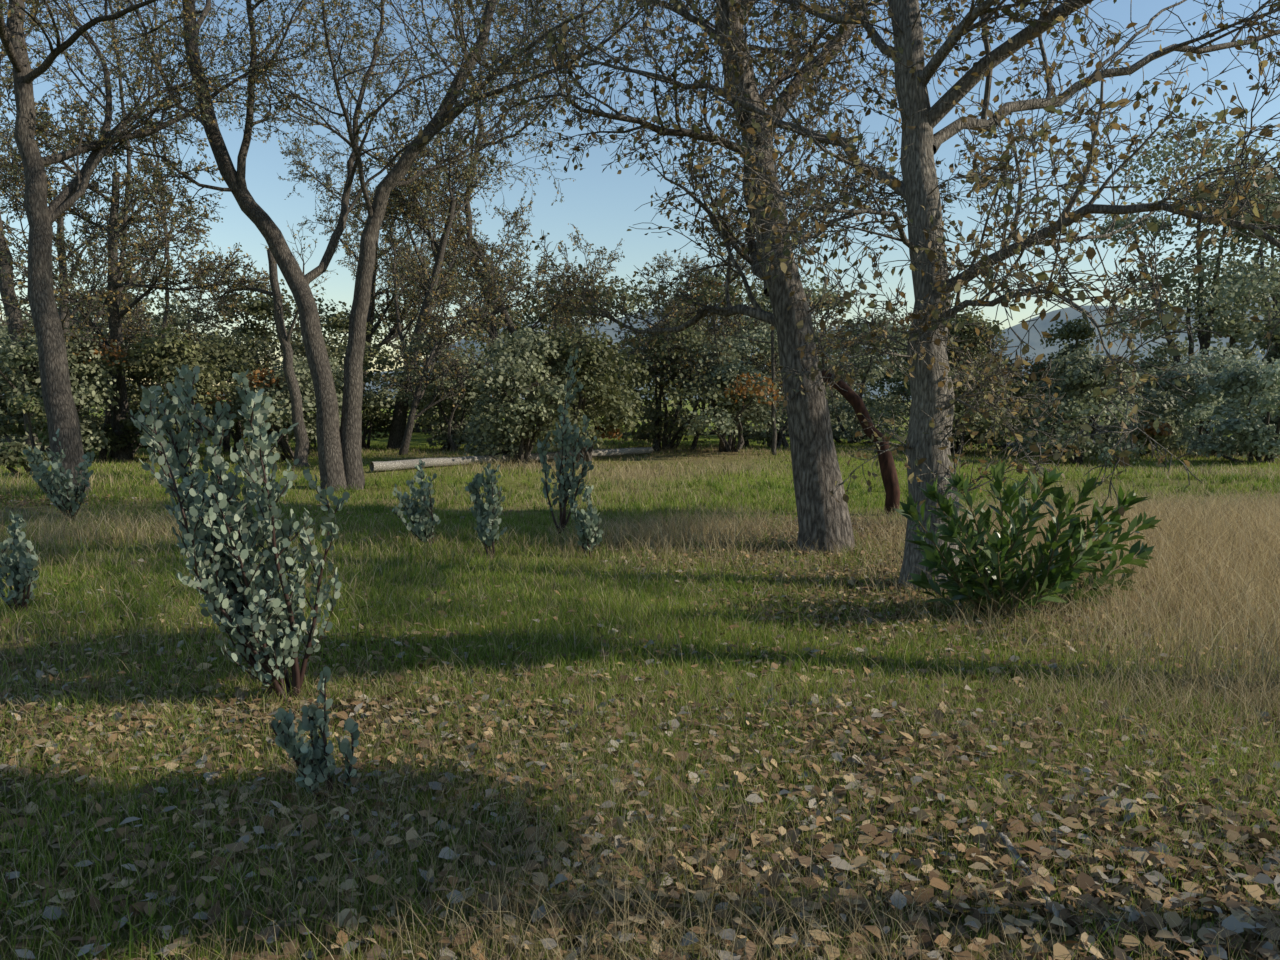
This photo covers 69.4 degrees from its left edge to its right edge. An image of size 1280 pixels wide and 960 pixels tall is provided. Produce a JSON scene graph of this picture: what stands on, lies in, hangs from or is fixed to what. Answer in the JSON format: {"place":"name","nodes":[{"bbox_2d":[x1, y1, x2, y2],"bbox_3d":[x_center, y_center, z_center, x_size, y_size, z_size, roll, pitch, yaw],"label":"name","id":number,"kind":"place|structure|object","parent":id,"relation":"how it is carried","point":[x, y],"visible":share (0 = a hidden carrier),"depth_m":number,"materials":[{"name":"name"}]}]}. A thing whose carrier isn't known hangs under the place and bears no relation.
{"place":"outdoors","nodes":[
{"label":"outdoors","id":0,"kind":"place"},
{"bbox_2d":[476,362,526,414],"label":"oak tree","id":1,"kind":"object","parent":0,"point":[502,389],"depth_m":32.88,"materials":[{"name":"green plant"}]},
{"bbox_2d":[521,359,577,425],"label":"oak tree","id":2,"kind":"object","parent":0,"point":[533,385],"depth_m":29.55,"materials":[{"name":"green plant"}]},
{"bbox_2d":[3,293,1272,399],"bbox_3d":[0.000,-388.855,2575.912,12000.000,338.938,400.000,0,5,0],"label":"distant hills","id":3,"kind":"structure","parent":0,"point":[1043,325],"depth_m":2666.48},
{"bbox_2d":[0,400,1279,959],"bbox_3d":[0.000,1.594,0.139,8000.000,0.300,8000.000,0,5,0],"label":"ground","id":4,"kind":"structure","parent":0,"point":[420,438],"depth_m":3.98,"materials":[{"name":"plant"}]},
{"bbox_2d":[0,359,23,441],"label":"shrub","id":5,"kind":"object","parent":4,"relation":"on","point":[3,406],"depth_m":25.71,"materials":[{"name":"green plant"}]},
{"bbox_2d":[0,511,39,612],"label":"manzanita shrub","id":6,"kind":"object","parent":4,"relation":"on","point":[15,557],"depth_m":6.87,"materials":[{"name":"green plant"}]},
{"bbox_2d":[0,386,50,475],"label":"shrub","id":7,"kind":"object","parent":4,"relation":"on","point":[14,455],"depth_m":17.66,"materials":[{"name":"green plant"}]},
{"bbox_2d":[0,308,92,416],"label":"tree","id":8,"kind":"object","parent":4,"relation":"on","point":[3,340],"depth_m":43.09,"materials":[{"name":"green plant"}]},
{"bbox_2d":[23,429,94,521],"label":"manzanita shrub","id":9,"kind":"object","parent":4,"relation":"on","point":[55,470],"depth_m":11.42,"materials":[{"name":"green plant"}]},
{"bbox_2d":[0,325,130,458],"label":"shrub","id":10,"kind":"object","parent":4,"relation":"on","point":[87,383],"depth_m":22.76,"materials":[{"name":"green plant"}]},
{"bbox_2d":[0,0,132,445],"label":"oak tree","id":11,"kind":"object","parent":4,"relation":"on","point":[13,314],"depth_m":22.46,"materials":[{"name":"plant"}]},
{"bbox_2d":[0,115,197,396],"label":"oak tree","id":12,"kind":"object","parent":4,"relation":"on","point":[62,315],"depth_m":32.99,"materials":[{"name":"green plant"}]},
{"bbox_2d":[6,278,219,433],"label":"tree","id":13,"kind":"object","parent":4,"relation":"on","point":[179,322],"depth_m":40.59,"materials":[{"name":"green plant"}]},
{"bbox_2d":[0,42,272,459],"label":"oak tree","id":14,"kind":"object","parent":4,"relation":"on","point":[114,321],"depth_m":23.37,"materials":[{"name":"green plant"}]},
{"bbox_2d":[95,295,193,456],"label":"oak tree","id":15,"kind":"object","parent":4,"relation":"on","point":[136,324],"depth_m":26.11,"materials":[{"name":"green plant"}]},
{"bbox_2d":[0,0,291,459],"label":"oak tree","id":16,"kind":"object","parent":4,"relation":"on","point":[102,453],"depth_m":24.61,"materials":[{"name":"plant"}]},
{"bbox_2d":[75,347,223,457],"bbox_3d":[-14.598,-2.128,25.958,4.360,3.358,5.205,0,5,0],"label":"shrub","id":17,"kind":"object","parent":4,"relation":"on","point":[134,397],"depth_m":25.42,"materials":[{"name":"green plant"}]},
{"bbox_2d":[24,0,304,443],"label":"oak tree","id":18,"kind":"object","parent":4,"relation":"on","point":[166,305],"depth_m":30.71,"materials":[{"name":"green plant"}]},
{"bbox_2d":[106,251,248,443],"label":"oak tree","id":19,"kind":"object","parent":4,"relation":"on","point":[196,320],"depth_m":34.36,"materials":[{"name":"green plant"}]},
{"bbox_2d":[0,0,365,494],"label":"oak tree","id":20,"kind":"object","parent":4,"relation":"on","point":[57,395],"depth_m":14.65,"materials":[{"name":"brown plant"}]},
{"bbox_2d":[106,324,262,454],"bbox_3d":[-11.853,-2.178,24.171,3.874,3.773,3.813,0,5,0],"label":"shrub","id":21,"kind":"object","parent":4,"relation":"on","point":[159,359],"depth_m":23.80,"materials":[{"name":"green plant"}]},
{"bbox_2d":[187,324,286,451],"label":"tree","id":22,"kind":"object","parent":4,"relation":"on","point":[242,350],"depth_m":29.63,"materials":[{"name":"green plant"}]},
{"bbox_2d":[129,364,349,704],"bbox_3d":[-2.054,0.286,4.678,1.184,1.762,0.890,0,5,0],"label":"shrub","id":23,"kind":"object","parent":4,"relation":"on","point":[232,606],"depth_m":4.58,"materials":[{"name":"green plant"}]},
{"bbox_2d":[172,222,337,466],"bbox_3d":[-9.420,-3.148,22.962,4.956,5.949,2.002,3,6,32],"label":"oak tree","id":24,"kind":"object","parent":4,"relation":"on","point":[301,444],"depth_m":22.28,"materials":[{"name":"brown plant"}]},
{"bbox_2d":[186,279,371,435],"bbox_3d":[-15.384,-5.131,38.686,6.817,6.978,10.054,-5,7,-43],"label":"tree","id":25,"kind":"object","parent":4,"relation":"on","point":[257,308],"depth_m":37.92,"materials":[{"name":"green plant"}]},
{"bbox_2d":[239,308,332,442],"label":"oak tree","id":26,"kind":"object","parent":4,"relation":"on","point":[276,359],"depth_m":31.44,"materials":[{"name":"green plant"}]},
{"bbox_2d":[232,355,343,461],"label":"shrub","id":27,"kind":"object","parent":4,"relation":"on","point":[276,390],"depth_m":23.71,"materials":[{"name":"green plant"}]},
{"bbox_2d":[269,666,359,801],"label":"shrub","id":28,"kind":"object","parent":4,"relation":"on","point":[308,753],"depth_m":3.50,"materials":[{"name":"green plant"}]},
{"bbox_2d":[64,0,633,490],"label":"oak tree","id":29,"kind":"object","parent":4,"relation":"on","point":[331,464],"depth_m":16.79,"materials":[{"name":"plant"}]},
{"bbox_2d":[265,328,450,449],"bbox_3d":[-9.082,-2.841,30.103,4.277,3.994,7.140,3,6,31],"label":"shrub","id":30,"kind":"object","parent":4,"relation":"on","point":[374,411],"depth_m":29.48,"materials":[{"name":"green plant"}]},
{"bbox_2d":[280,140,458,388],"bbox_3d":[-11.365,-7.902,39.577,7.728,12.628,8.068,0,5,0],"label":"oak tree","id":31,"kind":"object","parent":4,"relation":"on","point":[388,338],"depth_m":39.13,"materials":[{"name":"green plant"}]},
{"bbox_2d":[88,0,674,418],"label":"oak tree","id":32,"kind":"object","parent":4,"relation":"on","point":[467,206],"depth_m":32.27,"materials":[{"name":"green plant"}]},
{"bbox_2d":[295,250,536,432],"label":"tree","id":33,"kind":"object","parent":4,"relation":"on","point":[385,325],"depth_m":42.29,"materials":[{"name":"green plant"}]},
{"bbox_2d":[392,459,440,547],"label":"manzanita shrub","id":34,"kind":"object","parent":4,"relation":"on","point":[421,526],"depth_m":10.27,"materials":[{"name":"green plant"}]},
{"bbox_2d":[362,331,510,450],"bbox_3d":[-6.257,-2.689,29.215,4.586,3.864,4.792,0,5,0],"label":"shrub","id":35,"kind":"object","parent":4,"relation":"on","point":[471,393],"depth_m":28.76,"materials":[{"name":"green plant"}]},
{"bbox_2d":[380,293,495,454],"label":"oak tree","id":36,"kind":"object","parent":4,"relation":"on","point":[412,417],"depth_m":25.70,"materials":[{"name":"green plant"}]},
{"bbox_2d":[309,98,592,449],"bbox_3d":[-5.881,-6.320,29.809,8.626,11.180,6.359,0,5,0],"label":"oak tree","id":37,"kind":"object","parent":4,"relation":"on","point":[398,427],"depth_m":28.96,"materials":[{"name":"green plant"}]},
{"bbox_2d":[229,0,715,489],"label":"oak tree","id":38,"kind":"object","parent":4,"relation":"on","point":[351,428],"depth_m":16.90,"materials":[{"name":"plant"}]},
{"bbox_2d":[465,463,506,557],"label":"manzanita shrub","id":39,"kind":"object","parent":4,"relation":"on","point":[486,511],"depth_m":9.73,"materials":[{"name":"green plant"}]},
{"bbox_2d":[353,126,624,440],"bbox_3d":[-5.045,-7.003,33.156,8.953,11.659,7.286,0,5,0],"label":"oak tree","id":40,"kind":"object","parent":4,"relation":"on","point":[511,329],"depth_m":33.00,"materials":[{"name":"green plant"}]},
{"bbox_2d":[369,447,653,471],"bbox_3d":[-2.738,-0.556,23.146,8.535,0.267,0.244,-5,7,-42],"label":"log","id":41,"kind":"object","parent":4,"relation":"on","point":[377,466],"visible":0.77,"depth_m":21.95,"materials":[{"name":"grey wood"}]},
{"bbox_2d":[462,327,578,463],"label":"shrub","id":42,"kind":"object","parent":4,"relation":"on","point":[532,350],"depth_m":21.91,"materials":[{"name":"green plant"}]},
{"bbox_2d":[458,269,659,431],"bbox_3d":[-3.340,-5.061,38.082,6.713,6.996,7.711,3,6,28],"label":"tree","id":43,"kind":"object","parent":4,"relation":"on","point":[532,319],"depth_m":37.26,"materials":[{"name":"green plant"}]},
{"bbox_2d":[537,349,598,533],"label":"manzanita shrub","id":44,"kind":"object","parent":4,"relation":"on","point":[573,437],"depth_m":11.72,"materials":[{"name":"green plant"}]},
{"bbox_2d":[568,484,603,556],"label":"manzanita shrub","id":45,"kind":"object","parent":4,"relation":"on","point":[582,527],"depth_m":9.93,"materials":[{"name":"green plant"}]},
{"bbox_2d":[531,322,648,462],"bbox_3d":[-1.292,-2.147,23.671,3.046,3.679,5.174,0,5,0],"label":"shrub","id":46,"kind":"object","parent":4,"relation":"on","point":[594,375],"depth_m":22.85,"materials":[{"name":"green plant"}]},
{"bbox_2d":[0,694,1279,959],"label":"leaf litter","id":47,"kind":"object","parent":4,"relation":"on","point":[1130,942],"visible":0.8,"depth_m":3.14,"materials":[{"name":"brown plant"}]},
{"bbox_2d":[0,560,1279,752],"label":"grass","id":48,"kind":"structure","parent":4,"relation":"on","point":[74,586],"depth_m":5.75,"materials":[{"name":"green plant"}]},
{"bbox_2d":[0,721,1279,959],"bbox_3d":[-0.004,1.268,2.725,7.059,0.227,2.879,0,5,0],"label":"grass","id":49,"kind":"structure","parent":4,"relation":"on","point":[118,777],"depth_m":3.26,"materials":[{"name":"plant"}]},
{"bbox_2d":[0,485,1279,691],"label":"dry grass","id":50,"kind":"structure","parent":4,"relation":"on","point":[1210,543],"depth_m":7.88,"materials":[{"name":"beige plant"}]},
{"bbox_2d":[0,585,1279,959],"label":"grass tufts","id":51,"kind":"object","parent":4,"relation":"on","point":[224,747],"visible":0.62,"depth_m":4.10,"materials":[{"name":"plant"}]},
{"bbox_2d":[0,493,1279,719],"bbox_3d":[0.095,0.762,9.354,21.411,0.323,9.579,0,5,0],"label":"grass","id":52,"kind":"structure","parent":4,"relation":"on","point":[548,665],"depth_m":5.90,"materials":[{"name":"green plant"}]},
{"bbox_2d":[0,468,1279,613],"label":"grass tufts","id":53,"kind":"object","parent":4,"relation":"on","point":[718,489],"visible":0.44,"depth_m":11.94,"materials":[{"name":"green plant"}]},
{"bbox_2d":[604,309,738,450],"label":"tree","id":54,"kind":"object","parent":4,"relation":"on","point":[644,429],"depth_m":26.47,"materials":[{"name":"green plant"}]},
{"bbox_2d":[626,290,732,449],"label":"oak tree","id":55,"kind":"object","parent":4,"relation":"on","point":[694,443],"depth_m":26.20,"materials":[{"name":"green plant"}]},
{"bbox_2d":[592,267,782,435],"bbox_3d":[2.225,-5.335,40.223,9.827,7.194,9.876,0,5,0],"label":"tree","id":56,"kind":"object","parent":4,"relation":"on","point":[709,297],"depth_m":39.30,"materials":[{"name":"green plant"}]},
{"bbox_2d":[412,0,991,554],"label":"oak tree","id":57,"kind":"object","parent":4,"relation":"on","point":[824,522],"depth_m":10.25,"materials":[{"name":"plant"}]},
{"bbox_2d":[638,203,769,433],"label":"oak tree","id":58,"kind":"object","parent":4,"relation":"on","point":[716,274],"depth_m":42.35,"materials":[{"name":"green plant"}]},
{"bbox_2d":[632,177,810,454],"bbox_3d":[2.272,-4.484,25.673,5.807,7.809,2.882,3,6,30],"label":"oak tree","id":59,"kind":"object","parent":4,"relation":"on","point":[774,439],"depth_m":25.10,"materials":[{"name":"brown plant"}]},
{"bbox_2d":[659,332,784,451],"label":"tree","id":60,"kind":"object","parent":4,"relation":"on","point":[743,384],"depth_m":25.40,"materials":[{"name":"green plant"}]},
{"bbox_2d":[675,299,779,446],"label":"oak tree","id":61,"kind":"object","parent":4,"relation":"on","point":[746,443],"depth_m":28.81,"materials":[{"name":"green plant"}]},
{"bbox_2d":[695,314,854,447],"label":"tree","id":62,"kind":"object","parent":4,"relation":"on","point":[763,334],"depth_m":29.19,"materials":[{"name":"green plant"}]},
{"bbox_2d":[743,286,874,433],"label":"oak tree","id":63,"kind":"object","parent":4,"relation":"on","point":[823,361],"depth_m":25.93,"materials":[{"name":"green plant"}]},
{"bbox_2d":[348,0,1279,592],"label":"oak tree","id":64,"kind":"object","parent":4,"relation":"on","point":[918,188],"depth_m":7.67,"materials":[{"name":"plant"}]},
{"bbox_2d":[732,274,900,435],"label":"tree","id":65,"kind":"object","parent":4,"relation":"on","point":[819,295],"depth_m":40.50,"materials":[{"name":"green plant"}]},
{"bbox_2d":[795,739,883,835],"bbox_3d":[0.810,1.190,3.659,0.033,0.064,1.145,3,6,29],"label":"stick","id":66,"kind":"object","parent":4,"relation":"on","point":[813,817],"visible":0.23,"depth_m":3.37,"materials":[{"name":"grey wood"}]},
{"bbox_2d":[821,370,899,514],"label":"tree trunk","id":67,"kind":"object","parent":4,"relation":"on","point":[889,476],"visible":0.69,"depth_m":13.06,"materials":[{"name":"brown plant"}]},
{"bbox_2d":[817,309,911,446],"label":"tree","id":68,"kind":"object","parent":4,"relation":"on","point":[884,408],"depth_m":31.84,"materials":[{"name":"green plant"}]},
{"bbox_2d":[838,314,994,426],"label":"tree","id":69,"kind":"object","parent":4,"relation":"on","point":[888,380],"depth_m":44.31,"materials":[{"name":"green plant"}]},
{"bbox_2d":[888,319,1013,454],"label":"oak tree","id":70,"kind":"object","parent":4,"relation":"on","point":[957,367],"depth_m":27.11,"materials":[{"name":"green plant"}]},
{"bbox_2d":[905,303,1016,453],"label":"tree","id":71,"kind":"object","parent":4,"relation":"on","point":[957,413],"depth_m":27.01,"materials":[{"name":"green plant"}]},
{"bbox_2d":[952,355,1076,449],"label":"tree","id":72,"kind":"object","parent":4,"relation":"on","point":[1023,390],"depth_m":28.41,"materials":[{"name":"green plant"}]},
{"bbox_2d":[1004,442,1026,447],"bbox_3d":[13.116,-1.209,29.222,0.176,0.232,8.322,4,7,42],"label":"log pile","id":73,"kind":"object","parent":4,"relation":"on","point":[1011,444],"visible":0.16,"depth_m":26.44,"materials":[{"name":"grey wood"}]},
{"bbox_2d":[996,832,1052,912],"bbox_3d":[1.212,1.235,2.908,0.044,0.042,0.487,0,5,5],"label":"stick","id":74,"kind":"object","parent":4,"relation":"on","point":[1010,846],"visible":0.56,"depth_m":2.96,"materials":[{"name":"grey wood"}]},
{"bbox_2d":[893,459,1160,621],"bbox_3d":[3.006,0.498,7.041,2.455,1.324,1.342,0,5,0],"label":"bush","id":75,"kind":"object","parent":4,"relation":"on","point":[994,544],"depth_m":6.78,"materials":[{"name":"green plant"}]},
{"bbox_2d":[971,318,1099,433],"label":"tree","id":76,"kind":"object","parent":4,"relation":"on","point":[1082,331],"depth_m":40.88,"materials":[{"name":"green plant"}]},
{"bbox_2d":[1009,344,1145,463],"bbox_3d":[11.299,-1.884,23.585,3.555,3.242,3.688,0,5,0],"label":"shrub","id":77,"kind":"object","parent":4,"relation":"on","point":[1079,375],"depth_m":23.05,"materials":[{"name":"green plant"}]},
{"bbox_2d":[1098,447,1112,469],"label":"manzanita shrub","id":78,"kind":"object","parent":4,"relation":"on","point":[1101,458],"depth_m":21.20,"materials":[{"name":"green plant"}]},
{"bbox_2d":[1039,364,1194,456],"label":"shrub","id":79,"kind":"object","parent":4,"relation":"on","point":[1168,429],"depth_m":25.23,"materials":[{"name":"green plant"}]},
{"bbox_2d":[1118,828,1188,902],"bbox_3d":[1.690,1.243,3.014,0.019,0.041,0.763,5,7,44],"label":"stick","id":80,"kind":"object","parent":4,"relation":"on","point":[1132,886],"visible":0.17,"depth_m":2.84,"materials":[{"name":"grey wood"}]},
{"bbox_2d":[1128,366,1232,448],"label":"bush","id":81,"kind":"object","parent":4,"relation":"on","point":[1185,406],"depth_m":28.92,"materials":[{"name":"green plant"}]},
{"bbox_2d":[1090,112,1279,433],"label":"tree","id":82,"kind":"object","parent":4,"relation":"on","point":[1119,224],"depth_m":40.42,"materials":[{"name":"green plant"}]},
{"bbox_2d":[1103,305,1271,427],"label":"tree","id":83,"kind":"object","parent":4,"relation":"on","point":[1229,326],"depth_m":42.53,"materials":[{"name":"green plant"}]},
{"bbox_2d":[1142,345,1279,457],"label":"tree","id":84,"kind":"object","parent":4,"relation":"on","point":[1206,365],"depth_m":25.99,"materials":[{"name":"green plant"}]},
{"bbox_2d":[1186,357,1279,462],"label":"shrub","id":85,"kind":"object","parent":4,"relation":"on","point":[1248,378],"depth_m":22.92,"materials":[{"name":"green plant"}]},
{"bbox_2d":[1199,148,1279,419],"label":"tree","id":86,"kind":"object","parent":4,"relation":"on","point":[1245,286],"depth_m":35.54,"materials":[{"name":"green plant"}]},
{"bbox_2d":[1233,322,1279,427],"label":"tree","id":87,"kind":"object","parent":4,"relation":"on","point":[1275,336],"visible":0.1,"depth_m":34.38,"materials":[{"name":"green plant"}]},
{"bbox_2d":[1236,365,1279,444],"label":"shrub","id":88,"kind":"object","parent":4,"relation":"on","point":[1274,419],"visible":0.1,"depth_m":27.66,"materials":[{"name":"green plant"}]},
{"bbox_2d":[0,480,1279,580],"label":"grass","id":89,"kind":"structure","parent":0,"point":[866,499],"depth_m":12.34,"materials":[{"name":"green plant"}]},
{"bbox_2d":[0,440,1279,528],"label":"dry grass","id":90,"kind":"structure","parent":0,"point":[1171,470],"depth_m":19.36,"materials":[{"name":"green plant"}]},
{"bbox_2d":[0,438,1279,495],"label":"grass","id":91,"kind":"structure","parent":0,"point":[425,447],"depth_m":21.93,"materials":[{"name":"green plant"}]},
{"bbox_2d":[0,0,1279,385],"label":"sky","id":92,"kind":"structure","parent":0,"point":[602,206],"materials":[{"name":"blue"}]}
]}

